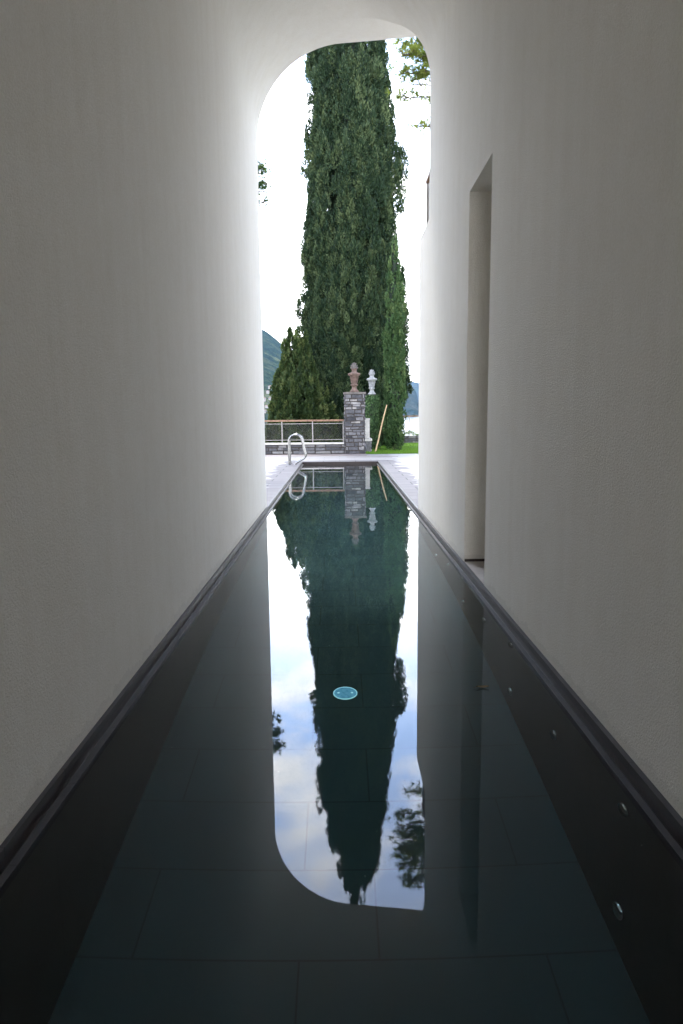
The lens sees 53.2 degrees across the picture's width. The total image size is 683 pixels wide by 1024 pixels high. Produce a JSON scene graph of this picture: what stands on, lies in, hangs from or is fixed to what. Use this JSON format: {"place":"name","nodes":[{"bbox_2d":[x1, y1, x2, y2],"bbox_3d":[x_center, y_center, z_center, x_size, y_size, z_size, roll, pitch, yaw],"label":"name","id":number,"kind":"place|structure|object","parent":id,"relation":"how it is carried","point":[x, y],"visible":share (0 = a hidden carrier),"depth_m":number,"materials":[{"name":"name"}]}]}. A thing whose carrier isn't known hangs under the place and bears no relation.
{"place":"outdoors","nodes":[
{"label":"outdoors","id":0,"kind":"place"},
{"bbox_2d":[262,329,282,419],"bbox_3d":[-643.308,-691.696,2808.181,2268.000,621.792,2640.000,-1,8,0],"label":"hill","id":1,"kind":"structure","parent":0,"point":[271,344],"depth_m":2341.07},
{"bbox_2d":[265,454,417,504],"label":"terrace","id":2,"kind":"structure","parent":0,"point":[402,469],"depth_m":15.16,"materials":[{"name":"stone"}]},
{"bbox_2d":[258,156,272,210],"bbox_3d":[-3.718,-5.136,13.625,4.884,9.306,3.191,-1,8,0],"label":"cedar tree","id":3,"kind":"object","parent":2,"relation":"on","point":[262,184],"visible":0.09,"depth_m":13.24,"materials":[{"name":"green plant"}]},
{"bbox_2d":[287,434,305,464],"bbox_3d":[-1.053,-1.463,15.970,0.452,0.726,0.090,-1,8,0],"label":"pool handrail","id":4,"kind":"object","parent":2,"relation":"on","point":[300,460],"visible":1,"depth_m":15.96,"materials":[{"name":"metal"}]},
{"bbox_2d":[290,433,306,462],"bbox_3d":[-1.055,-1.522,16.386,0.452,0.726,0.090,-1,8,0],"label":"pool handrail","id":5,"kind":"object","parent":2,"relation":"on","point":[290,447],"visible":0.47,"depth_m":16.36,"materials":[{"name":"metal"}]},
{"bbox_2d":[265,454,397,456],"bbox_3d":[-6.257,-1.536,19.355,15.600,0.004,1.600,-1,8,0],"label":"terrace drain strip","id":6,"kind":"object","parent":2,"relation":"on","point":[326,455],"visible":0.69,"depth_m":19.41,"materials":[{"name":"stone"}]},
{"bbox_2d":[0,0,682,844],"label":"passage building","id":7,"kind":"structure","parent":2,"relation":"on","point":[132,472],"depth_m":2.90,"materials":[{"name":"paint"}]},
{"bbox_2d":[425,170,429,224],"bbox_3d":[1.005,-3.353,6.859,0.060,0.640,2.120,-1,8,0],"label":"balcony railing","id":8,"kind":"object","parent":7,"relation":"on","point":[427,182],"visible":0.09,"depth_m":7.84,"materials":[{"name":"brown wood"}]},
{"bbox_2d":[0,461,682,890],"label":"swimming pool","id":9,"kind":"structure","parent":2,"relation":"in","point":[642,783],"depth_m":2.63,"materials":[{"name":"stone"}]},
{"bbox_2d":[0,464,682,1023],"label":"pool water","id":10,"kind":"structure","parent":9,"relation":"in","point":[324,780],"depth_m":1.99,"materials":[{"name":"black liquid"}]},
{"bbox_2d":[343,392,365,453],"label":"stone pier","id":11,"kind":"structure","parent":2,"relation":"on","point":[354,425],"depth_m":20.04,"materials":[{"name":"grey stone"}]},
{"bbox_2d":[348,363,359,391],"bbox_3d":[0.376,-3.976,20.142,0.376,0.875,0.376,-1,8,0],"label":"stone urn","id":12,"kind":"object","parent":11,"relation":"on","point":[354,374],"visible":0.99,"depth_m":20.07,"materials":[{"name":"stone"}]},
{"bbox_2d":[385,37,429,138],"bbox_3d":[3.335,-5.175,12.199,4.310,9.639,3.795,3,9,24],"label":"pine tree","id":13,"kind":"object","parent":2,"relation":"on","point":[415,50],"visible":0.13,"depth_m":11.25,"materials":[{"name":"green plant"}]},
{"bbox_2d":[264,417,418,435],"bbox_3d":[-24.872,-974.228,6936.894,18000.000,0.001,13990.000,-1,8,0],"label":"lake","id":14,"kind":"structure","parent":0,"point":[412,423],"depth_m":979.14,"materials":[{"name":"white liquid"}]},
{"bbox_2d":[257,37,429,382],"label":"sky","id":15,"kind":"structure","parent":0,"point":[283,117],"materials":[{"name":"white"}]},
{"bbox_2d":[365,442,418,453],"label":"lawn","id":16,"kind":"structure","parent":0,"point":[402,453],"depth_m":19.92,"materials":[{"name":"green plant"}]},
{"bbox_2d":[365,418,371,451],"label":"side parapet","id":17,"kind":"structure","parent":16,"relation":"on","point":[368,442],"depth_m":20.92,"materials":[{"name":"grey stone"}]},
{"bbox_2d":[364,394,382,448],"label":"ivy pillar","id":18,"kind":"structure","parent":16,"relation":"on","point":[372,404],"depth_m":22.07,"materials":[{"name":"green plant"}]},
{"bbox_2d":[367,370,376,393],"bbox_3d":[0.984,-4.221,22.129,0.346,0.805,0.346,-1,8,0],"label":"stone urn","id":19,"kind":"object","parent":18,"relation":"on","point":[371,379],"visible":0.98,"depth_m":22.06,"materials":[{"name":"white stone"}]},
{"bbox_2d":[375,405,386,450],"bbox_3d":[1.208,-2.556,20.875,0.055,1.438,0.797,4,9,31],"label":"wooden pole","id":20,"kind":"object","parent":16,"relation":"on","point":[380,430],"visible":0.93,"depth_m":20.82,"materials":[{"name":"brown wood"}]},
{"bbox_2d":[381,235,407,450],"bbox_3d":[1.609,-5.100,21.089,0.890,6.662,0.876,-1,8,0],"label":"cypress tree","id":21,"kind":"object","parent":16,"relation":"on","point":[394,366],"visible":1,"depth_m":20.94,"materials":[{"name":"green plant"}]},
{"bbox_2d":[403,385,418,415],"bbox_3d":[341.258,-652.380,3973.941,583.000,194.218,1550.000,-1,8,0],"label":"hill","id":22,"kind":"structure","parent":0,"point":[412,405],"depth_m":3468.33,"materials":[{"name":"blue"}]},
{"bbox_2d":[410,381,418,399],"bbox_3d":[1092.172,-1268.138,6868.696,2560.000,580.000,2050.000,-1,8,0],"label":"hill","id":23,"kind":"structure","parent":0,"point":[415,385],"depth_m":7296.12,"materials":[{"name":"blue"}]},
{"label":"garden ground","id":24,"kind":"structure","parent":0,"visible":0},
{"bbox_2d":[265,422,274,442],"bbox_3d":[-2.573,-0.881,23.005,1.216,4.399,0.956,-1,8,0],"label":"conifer shrub","id":25,"kind":"object","parent":24,"relation":"on","point":[266,435],"visible":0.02,"depth_m":22.81,"materials":[{"name":"green plant"}]},
{"bbox_2d":[266,325,341,442],"bbox_3d":[-1.259,-2.449,23.324,3.053,7.786,2.213,-1,8,0],"label":"conifer tree","id":26,"kind":"object","parent":24,"relation":"on","point":[296,384],"visible":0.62,"depth_m":22.81,"materials":[{"name":"green plant"}]},
{"bbox_2d":[265,442,344,454],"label":"parapet wall","id":27,"kind":"structure","parent":24,"relation":"on","point":[313,448],"depth_m":20.25,"materials":[{"name":"grey stone"}]},
{"bbox_2d":[264,419,343,442],"bbox_3d":[-6.996,-2.334,20.264,14.143,0.679,0.070,-1,8,0],"label":"terrace railing","id":28,"kind":"object","parent":27,"relation":"on","point":[281,421],"visible":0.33,"depth_m":20.25,"materials":[{"name":"beige metal"}]},
{"bbox_2d":[293,40,413,445],"bbox_3d":[0.413,-10.381,24.368,4.405,23.170,3.846,-1,8,0],"label":"cypress tree","id":29,"kind":"object","parent":24,"relation":"on","point":[356,161],"visible":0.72,"depth_m":23.29,"materials":[{"name":"green plant"}]},
{"bbox_2d":[401,435,418,442],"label":"garden wall","id":30,"kind":"structure","parent":24,"relation":"on","point":[412,439],"depth_m":26.91,"materials":[{"name":"grey stone"}]},
{"bbox_2d":[404,430,418,435],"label":"wall plants","id":31,"kind":"object","parent":30,"relation":"on","point":[411,432],"depth_m":26.93,"materials":[{"name":"green plant"}]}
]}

